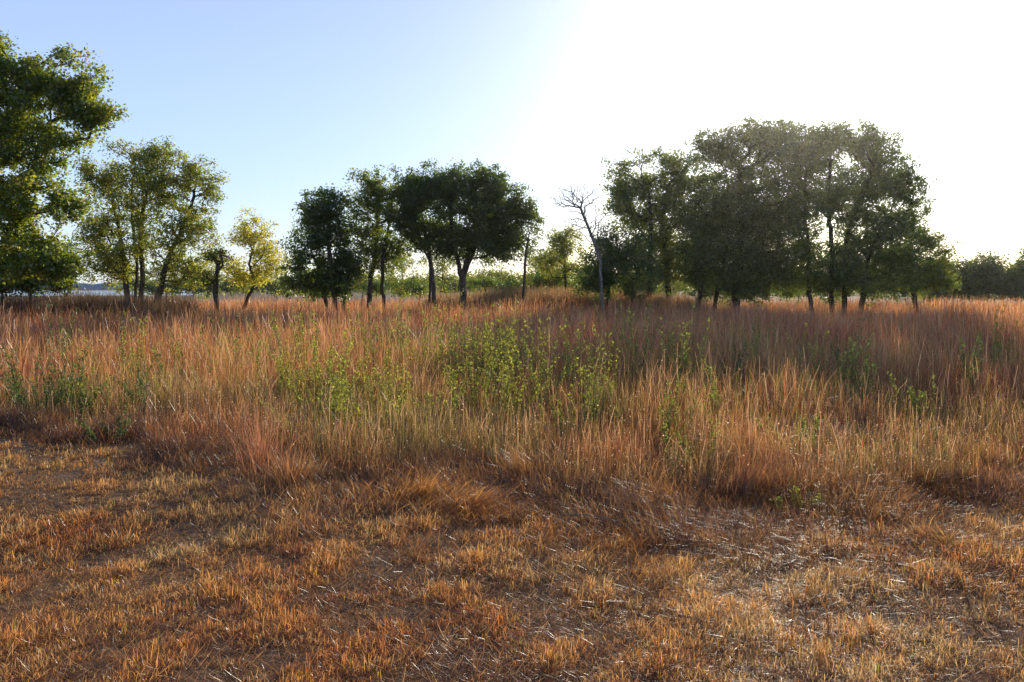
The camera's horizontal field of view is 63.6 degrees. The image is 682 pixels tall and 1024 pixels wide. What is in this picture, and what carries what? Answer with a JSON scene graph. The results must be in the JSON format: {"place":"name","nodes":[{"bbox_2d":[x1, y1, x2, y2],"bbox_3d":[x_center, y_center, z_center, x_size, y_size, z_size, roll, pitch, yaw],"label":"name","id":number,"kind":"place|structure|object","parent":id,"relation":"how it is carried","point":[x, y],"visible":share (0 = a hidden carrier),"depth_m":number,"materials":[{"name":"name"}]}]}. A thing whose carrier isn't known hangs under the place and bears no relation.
{"place":"outdoors","nodes":[
{"label":"outdoors","id":0,"kind":"place"},
{"bbox_2d":[0,290,197,295],"bbox_3d":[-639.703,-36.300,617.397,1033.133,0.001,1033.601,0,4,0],"label":"lake","id":1,"kind":"structure","parent":0,"point":[96,291],"depth_m":514.85,"materials":[{"name":"blue liquid"}]},
{"bbox_2d":[0,289,1023,681],"bbox_3d":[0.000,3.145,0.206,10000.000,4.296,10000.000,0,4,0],"label":"ground","id":2,"kind":"structure","parent":0,"point":[90,495],"depth_m":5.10,"materials":[{"name":"brown plant"}]},
{"bbox_2d":[0,344,84,411],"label":"leafy weed","id":3,"kind":"object","parent":2,"relation":"on","point":[15,380],"visible":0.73,"depth_m":10.85,"materials":[{"name":"green plant"}]},
{"bbox_2d":[0,267,88,302],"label":"shrub thicket","id":4,"kind":"object","parent":2,"relation":"on","point":[18,287],"visible":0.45,"depth_m":37.74,"materials":[{"name":"green plant"}]},
{"bbox_2d":[0,345,106,417],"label":"leafy weed","id":5,"kind":"object","parent":2,"relation":"on","point":[47,393],"visible":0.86,"depth_m":10.37,"materials":[{"name":"green plant"}]},
{"bbox_2d":[44,301,77,369],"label":"leafy weed","id":6,"kind":"object","parent":2,"relation":"on","point":[60,332],"visible":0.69,"depth_m":16.99,"materials":[{"name":"green plant"}]},
{"bbox_2d":[0,30,131,296],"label":"cottonwood tree","id":7,"kind":"object","parent":2,"relation":"on","point":[75,101],"visible":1,"depth_m":29.24,"materials":[{"name":"green plant"}]},
{"bbox_2d":[55,362,111,416],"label":"leafy weed","id":8,"kind":"object","parent":2,"relation":"on","point":[80,394],"visible":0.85,"depth_m":10.46,"materials":[{"name":"green plant"}]},
{"bbox_2d":[0,284,203,325],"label":"dry brush","id":9,"kind":"object","parent":2,"relation":"on","point":[90,302],"visible":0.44,"depth_m":36.67,"materials":[{"name":"brown plant"}]},
{"bbox_2d":[73,405,131,443],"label":"leafy weed","id":10,"kind":"object","parent":2,"relation":"on","point":[93,435],"visible":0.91,"depth_m":8.90,"materials":[{"name":"green plant"}]},
{"bbox_2d":[61,311,158,379],"bbox_3d":[-7.137,0.106,14.729,1.551,1.354,0.749,-2,4,-30],"label":"leafy weed","id":11,"kind":"object","parent":2,"relation":"on","point":[138,341],"visible":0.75,"depth_m":15.05,"materials":[{"name":"green plant"}]},
{"bbox_2d":[112,362,151,413],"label":"leafy weed","id":12,"kind":"object","parent":2,"relation":"on","point":[140,384],"visible":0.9,"depth_m":10.65,"materials":[{"name":"green plant"}]},
{"bbox_2d":[62,134,229,301],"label":"elm tree","id":13,"kind":"object","parent":2,"relation":"on","point":[107,180],"visible":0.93,"depth_m":47.22,"materials":[{"name":"green plant"}]},
{"bbox_2d":[117,324,217,391],"bbox_3d":[-5.345,0.276,13.148,0.569,1.141,1.613,3,5,42],"label":"leafy weed","id":14,"kind":"object","parent":2,"relation":"on","point":[162,365],"visible":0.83,"depth_m":13.09,"materials":[{"name":"green plant"}]},
{"bbox_2d":[188,243,237,313],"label":"tree","id":15,"kind":"object","parent":2,"relation":"on","point":[219,264],"visible":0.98,"depth_m":43.71,"materials":[{"name":"green plant"}]},
{"bbox_2d":[201,311,278,382],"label":"leafy weed","id":16,"kind":"object","parent":2,"relation":"on","point":[233,341],"visible":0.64,"depth_m":14.88,"materials":[{"name":"green plant"}]},
{"bbox_2d":[207,207,289,311],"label":"young cottonwood tree","id":17,"kind":"object","parent":2,"relation":"on","point":[237,271],"visible":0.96,"depth_m":45.53,"materials":[{"name":"green plant"}]},
{"bbox_2d":[204,393,315,479],"bbox_3d":[-2.287,0.836,7.284,1.266,0.756,0.979,1,4,14],"label":"grass bunch","id":18,"kind":"object","parent":2,"relation":"on","point":[258,447],"depth_m":7.35,"materials":[{"name":"brown plant"}]},
{"bbox_2d":[39,283,503,289],"bbox_3d":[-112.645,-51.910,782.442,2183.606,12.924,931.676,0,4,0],"label":"shore treeline","id":19,"kind":"object","parent":2,"relation":"on","point":[93,286],"visible":0.02,"depth_m":1067.70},
{"bbox_2d":[225,443,347,490],"bbox_3d":[-1.843,1.045,7.055,1.052,0.389,0.959,1,4,21],"label":"grass bunch","id":20,"kind":"object","parent":2,"relation":"on","point":[293,468],"depth_m":7.05,"materials":[{"name":"brown plant"}]},
{"bbox_2d":[254,329,319,402],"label":"leafy weed","id":21,"kind":"object","parent":2,"relation":"on","point":[281,376],"visible":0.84,"depth_m":12.02,"materials":[{"name":"green plant"}]},
{"bbox_2d":[268,298,320,363],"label":"leafy weed","id":22,"kind":"object","parent":2,"relation":"on","point":[299,345],"visible":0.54,"depth_m":15.93,"materials":[{"name":"green plant"}]},
{"bbox_2d":[262,305,359,394],"bbox_3d":[-2.983,0.125,12.730,1.676,1.440,1.154,-3,4,-34],"label":"leafy weed","id":23,"kind":"object","parent":2,"relation":"on","point":[331,356],"visible":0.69,"depth_m":12.78,"materials":[{"name":"green plant"}]},
{"bbox_2d":[273,183,370,315],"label":"hackberry tree","id":24,"kind":"object","parent":2,"relation":"on","point":[323,209],"visible":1,"depth_m":43.35,"materials":[{"name":"green plant"}]},
{"bbox_2d":[259,347,389,431],"bbox_3d":[-2.122,0.570,9.592,0.799,0.930,1.513,2,4,26],"label":"leafy weed","id":25,"kind":"object","parent":2,"relation":"on","point":[333,400],"visible":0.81,"depth_m":9.70,"materials":[{"name":"green plant"}]},
{"bbox_2d":[282,340,367,412],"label":"leafy weed","id":26,"kind":"object","parent":2,"relation":"on","point":[297,390],"visible":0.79,"depth_m":11.01,"materials":[{"name":"green plant"}]},
{"bbox_2d":[322,344,404,407],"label":"leafy weed","id":27,"kind":"object","parent":2,"relation":"on","point":[362,363],"visible":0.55,"depth_m":11.56,"materials":[{"name":"green plant"}]},
{"bbox_2d":[335,390,407,438],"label":"leafy weed","id":28,"kind":"object","parent":2,"relation":"on","point":[397,408],"visible":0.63,"depth_m":9.11,"materials":[{"name":"green plant"}]},
{"bbox_2d":[343,292,403,368],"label":"leafy weed","id":29,"kind":"object","parent":2,"relation":"on","point":[364,335],"visible":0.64,"depth_m":17.12,"materials":[{"name":"green plant"}]},
{"bbox_2d":[333,163,419,310],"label":"elm tree","id":30,"kind":"object","parent":2,"relation":"on","point":[380,245],"visible":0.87,"depth_m":46.25,"materials":[{"name":"green plant"}]},
{"bbox_2d":[372,354,411,421],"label":"leafy weed","id":31,"kind":"object","parent":2,"relation":"on","point":[392,384],"visible":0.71,"depth_m":10.51,"materials":[{"name":"green plant"}]},
{"bbox_2d":[360,308,426,378],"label":"leafy weed","id":32,"kind":"object","parent":2,"relation":"on","point":[401,359],"visible":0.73,"depth_m":14.13,"materials":[{"name":"green plant"}]},
{"bbox_2d":[328,452,490,519],"bbox_3d":[-0.715,1.111,6.601,1.176,0.379,1.445,1,4,19],"label":"grass bunch","id":33,"kind":"object","parent":2,"relation":"on","point":[423,484],"depth_m":6.63,"materials":[{"name":"brown plant"}]},
{"bbox_2d":[392,304,457,378],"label":"leafy weed","id":34,"kind":"object","parent":2,"relation":"on","point":[434,324],"visible":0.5,"depth_m":15.05,"materials":[{"name":"green plant"}]},
{"bbox_2d":[410,362,467,428],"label":"leafy weed","id":35,"kind":"object","parent":2,"relation":"on","point":[452,396],"visible":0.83,"depth_m":9.61,"materials":[{"name":"green plant"}]},
{"bbox_2d":[408,306,492,396],"bbox_3d":[-0.904,0.154,13.084,1.160,1.449,1.068,-4,5,-45],"label":"leafy weed","id":36,"kind":"object","parent":2,"relation":"on","point":[454,354],"visible":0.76,"depth_m":13.05,"materials":[{"name":"green plant"}]},
{"bbox_2d":[377,157,546,313],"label":"oak tree","id":37,"kind":"object","parent":2,"relation":"on","point":[491,212],"visible":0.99,"depth_m":45.04,"materials":[{"name":"green plant"}]},
{"bbox_2d":[448,341,501,417],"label":"leafy weed","id":38,"kind":"object","parent":2,"relation":"on","point":[476,382],"visible":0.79,"depth_m":10.45,"materials":[{"name":"green plant"}]},
{"bbox_2d":[420,288,531,387],"bbox_3d":[-0.445,-0.046,14.108,1.498,1.715,1.817,4,5,44],"label":"leafy weed","id":39,"kind":"object","parent":2,"relation":"on","point":[472,334],"visible":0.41,"depth_m":14.07,"materials":[{"name":"green plant"}]},
{"bbox_2d":[391,477,584,528],"bbox_3d":[-0.250,1.191,6.333,1.505,0.269,1.548,2,4,22],"label":"grass bunch","id":40,"kind":"object","parent":2,"relation":"on","point":[480,501],"depth_m":6.34,"materials":[{"name":"brown plant"}]},
{"bbox_2d":[462,314,518,402],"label":"leafy weed","id":41,"kind":"object","parent":2,"relation":"on","point":[489,360],"visible":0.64,"depth_m":11.95,"materials":[{"name":"green plant"}]},
{"bbox_2d":[436,353,559,427],"bbox_3d":[-0.071,0.579,9.809,1.572,0.907,0.831,-1,4,-15],"label":"leafy weed","id":42,"kind":"object","parent":2,"relation":"on","point":[507,390],"visible":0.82,"depth_m":9.99,"materials":[{"name":"green plant"}]},
{"bbox_2d":[0,288,1023,504],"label":"prairie grass","id":43,"kind":"structure","parent":2,"relation":"on","point":[726,322],"depth_m":12.53,"materials":[{"name":"brown plant"}]},
{"bbox_2d":[0,400,1023,680],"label":"flattened grass","id":44,"kind":"structure","parent":2,"relation":"on","point":[640,500],"depth_m":6.45,"materials":[{"name":"brown plant"}]},
{"bbox_2d":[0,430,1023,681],"bbox_3d":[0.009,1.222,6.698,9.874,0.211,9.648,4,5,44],"label":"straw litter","id":45,"kind":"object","parent":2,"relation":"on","point":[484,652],"visible":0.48,"depth_m":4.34,"materials":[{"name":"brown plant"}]},
{"bbox_2d":[468,439,558,489],"bbox_3d":[-0.073,1.044,7.218,1.007,0.426,0.860,0,4,0],"label":"grass bunch","id":46,"kind":"object","parent":2,"relation":"on","point":[517,468],"depth_m":7.21,"materials":[{"name":"brown plant"}]},
{"bbox_2d":[105,241,922,305],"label":"shrub thicket","id":47,"kind":"object","parent":2,"relation":"on","point":[499,274],"visible":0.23,"depth_m":74.53,"materials":[{"name":"green plant"}]},
{"bbox_2d":[122,267,905,303],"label":"distant tree row","id":48,"kind":"object","parent":2,"relation":"on","point":[148,286],"visible":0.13,"depth_m":168.63,"materials":[{"name":"green plant"}]},
{"bbox_2d":[496,299,534,368],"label":"leafy weed","id":49,"kind":"object","parent":2,"relation":"on","point":[505,338],"visible":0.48,"depth_m":14.93,"materials":[{"name":"green plant"}]},
{"bbox_2d":[466,326,576,411],"bbox_3d":[0.112,0.373,10.868,1.437,1.178,1.133,0,4,0],"label":"leafy weed","id":50,"kind":"object","parent":2,"relation":"on","point":[511,378],"visible":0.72,"depth_m":10.91,"materials":[{"name":"green plant"}]},
{"bbox_2d":[501,209,553,308],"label":"leafy tree","id":51,"kind":"object","parent":2,"relation":"on","point":[525,251],"visible":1,"depth_m":44.61,"materials":[{"name":"green plant"}]},
{"bbox_2d":[508,312,571,392],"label":"leafy weed","id":52,"kind":"object","parent":2,"relation":"on","point":[526,347],"visible":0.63,"depth_m":12.92,"materials":[{"name":"green plant"}]},
{"bbox_2d":[528,225,593,289],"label":"elm tree","id":53,"kind":"object","parent":2,"relation":"on","point":[562,246],"visible":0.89,"depth_m":59.40,"materials":[{"name":"green plant"}]},
{"bbox_2d":[414,282,711,314],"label":"dry brush","id":54,"kind":"object","parent":2,"relation":"on","point":[537,294],"visible":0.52,"depth_m":46.96,"materials":[{"name":"brown plant"}]},
{"bbox_2d":[533,372,600,439],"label":"leafy weed","id":55,"kind":"object","parent":2,"relation":"on","point":[558,407],"visible":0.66,"depth_m":9.34,"materials":[{"name":"green plant"}]},
{"bbox_2d":[539,315,598,399],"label":"leafy weed","id":56,"kind":"object","parent":2,"relation":"on","point":[568,356],"visible":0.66,"depth_m":12.00,"materials":[{"name":"green plant"}]},
{"bbox_2d":[550,179,610,317],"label":"dead tree","id":57,"kind":"object","parent":2,"relation":"on","point":[595,247],"visible":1,"depth_m":41.75,"materials":[{"name":"brown plant"}]},
{"bbox_2d":[559,513,617,520],"bbox_3d":[0.549,1.268,5.946,0.502,0.044,0.010,3,5,37],"label":"fallen stick","id":58,"kind":"object","parent":2,"relation":"on","point":[587,514],"visible":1,"depth_m":5.95,"materials":[{"name":"brown wood"}]},
{"bbox_2d":[573,331,619,420],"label":"leafy weed","id":59,"kind":"object","parent":2,"relation":"on","point":[603,377],"visible":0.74,"depth_m":10.54,"materials":[{"name":"green plant"}]},
{"bbox_2d":[581,372,618,442],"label":"leafy weed","id":60,"kind":"object","parent":2,"relation":"on","point":[588,394],"visible":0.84,"depth_m":9.10,"materials":[{"name":"green plant"}]},
{"bbox_2d":[565,216,668,312],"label":"dogwood shrub","id":61,"kind":"object","parent":2,"relation":"on","point":[623,261],"visible":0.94,"depth_m":44.45,"materials":[{"name":"green plant"}]},
{"bbox_2d":[579,298,658,374],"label":"leafy weed","id":62,"kind":"object","parent":2,"relation":"on","point":[620,303],"visible":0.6,"depth_m":15.05,"materials":[{"name":"green plant"}]},
{"bbox_2d":[620,303,653,399],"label":"leafy weed","id":63,"kind":"object","parent":2,"relation":"on","point":[644,360],"visible":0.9,"depth_m":12.14,"materials":[{"name":"green plant"}]},
{"bbox_2d":[354,267,923,306],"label":"shrub thicket","id":64,"kind":"object","parent":2,"relation":"on","point":[538,280],"visible":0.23,"depth_m":61.63,"materials":[{"name":"green plant"}]},
{"bbox_2d":[595,144,723,299],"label":"cottonwood tree","id":65,"kind":"object","parent":2,"relation":"on","point":[626,190],"visible":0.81,"depth_m":49.02,"materials":[{"name":"green plant"}]},
{"bbox_2d":[653,304,707,386],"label":"leafy weed","id":66,"kind":"object","parent":2,"relation":"on","point":[668,348],"visible":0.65,"depth_m":14.02,"materials":[{"name":"green plant"}]},
{"bbox_2d":[658,377,706,445],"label":"leafy weed","id":67,"kind":"object","parent":2,"relation":"on","point":[667,413],"visible":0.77,"depth_m":8.74,"materials":[{"name":"green plant"}]},
{"bbox_2d":[657,314,714,402],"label":"leafy weed","id":68,"kind":"object","parent":2,"relation":"on","point":[685,355],"visible":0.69,"depth_m":11.94,"materials":[{"name":"green plant"}]},
{"bbox_2d":[656,403,721,474],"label":"leafy weed","id":69,"kind":"object","parent":2,"relation":"on","point":[687,451],"visible":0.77,"depth_m":7.65,"materials":[{"name":"green plant"}]},
{"bbox_2d":[677,357,720,422],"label":"leafy weed","id":70,"kind":"object","parent":2,"relation":"on","point":[713,387],"visible":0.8,"depth_m":10.05,"materials":[{"name":"green plant"}]},
{"bbox_2d":[713,335,750,394],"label":"leafy weed","id":71,"kind":"object","parent":2,"relation":"on","point":[734,361],"visible":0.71,"depth_m":13.05,"materials":[{"name":"green plant"}]},
{"bbox_2d":[666,445,816,511],"bbox_3d":[1.949,1.087,6.840,1.241,0.439,1.322,0,4,0],"label":"grass bunch","id":72,"kind":"object","parent":2,"relation":"on","point":[756,478],"depth_m":6.83,"materials":[{"name":"brown plant"}]},
{"bbox_2d":[618,520,866,589],"bbox_3d":[1.573,1.335,5.390,1.523,0.138,1.436,3,5,39],"label":"grass bunch","id":73,"kind":"object","parent":2,"relation":"on","point":[749,545],"depth_m":5.42,"materials":[{"name":"brown plant"}]},
{"bbox_2d":[661,115,825,312],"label":"cottonwood tree","id":74,"kind":"object","parent":2,"relation":"on","point":[704,255],"visible":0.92,"depth_m":46.78,"materials":[{"name":"green plant"}]},
{"bbox_2d":[748,303,776,369],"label":"leafy weed","id":75,"kind":"object","parent":2,"relation":"on","point":[758,337],"visible":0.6,"depth_m":16.00,"materials":[{"name":"green plant"}]},
{"bbox_2d":[748,409,822,455],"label":"leafy weed","id":76,"kind":"object","parent":2,"relation":"on","point":[803,426],"visible":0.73,"depth_m":8.22,"materials":[{"name":"green plant"}]},
{"bbox_2d":[771,485,821,514],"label":"leafy weed","id":77,"kind":"object","parent":2,"relation":"on","point":[818,496],"visible":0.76,"depth_m":6.28,"materials":[{"name":"green plant"}]},
{"bbox_2d":[786,322,864,392],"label":"leafy weed","id":78,"kind":"object","parent":2,"relation":"on","point":[817,365],"visible":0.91,"depth_m":12.99,"materials":[{"name":"green plant"}]},
{"bbox_2d":[830,318,864,386],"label":"leafy weed","id":79,"kind":"object","parent":2,"relation":"on","point":[837,354],"visible":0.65,"depth_m":14.08,"materials":[{"name":"green plant"}]},
{"bbox_2d":[766,112,942,316],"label":"cottonwood tree","id":80,"kind":"object","parent":2,"relation":"on","point":[846,265],"visible":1,"depth_m":45.02,"materials":[{"name":"green plant"}]},
{"bbox_2d":[845,332,878,412],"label":"leafy weed","id":81,"kind":"object","parent":2,"relation":"on","point":[864,389],"visible":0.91,"depth_m":11.08,"materials":[{"name":"green plant"}]},
{"bbox_2d":[887,373,937,425],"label":"leafy weed","id":82,"kind":"object","parent":2,"relation":"on","point":[911,395],"visible":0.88,"depth_m":10.15,"materials":[{"name":"green plant"}]},
{"bbox_2d":[889,220,964,308],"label":"cottonwood tree","id":83,"kind":"object","parent":2,"relation":"on","point":[939,281],"visible":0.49,"depth_m":47.36,"materials":[{"name":"green plant"}]},
{"bbox_2d":[856,511,1022,568],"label":"grass bunch","id":84,"kind":"object","parent":2,"relation":"on","point":[939,537],"depth_m":5.53,"materials":[{"name":"brown plant"}]},
{"bbox_2d":[917,246,1023,303],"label":"distant tree row","id":85,"kind":"object","parent":2,"relation":"on","point":[982,279],"visible":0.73,"depth_m":80.92,"materials":[{"name":"green plant"}]},
{"bbox_2d":[959,330,982,403],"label":"leafy weed","id":86,"kind":"object","parent":2,"relation":"on","point":[973,363],"visible":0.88,"depth_m":12.01,"materials":[{"name":"green plant"}]},
{"bbox_2d":[976,302,1017,373],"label":"leafy weed","id":87,"kind":"object","parent":2,"relation":"on","point":[998,345],"visible":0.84,"depth_m":15.06,"materials":[{"name":"green plant"}]},
{"bbox_2d":[0,0,1023,283],"label":"sky","id":88,"kind":"structure","parent":0,"point":[288,97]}
]}

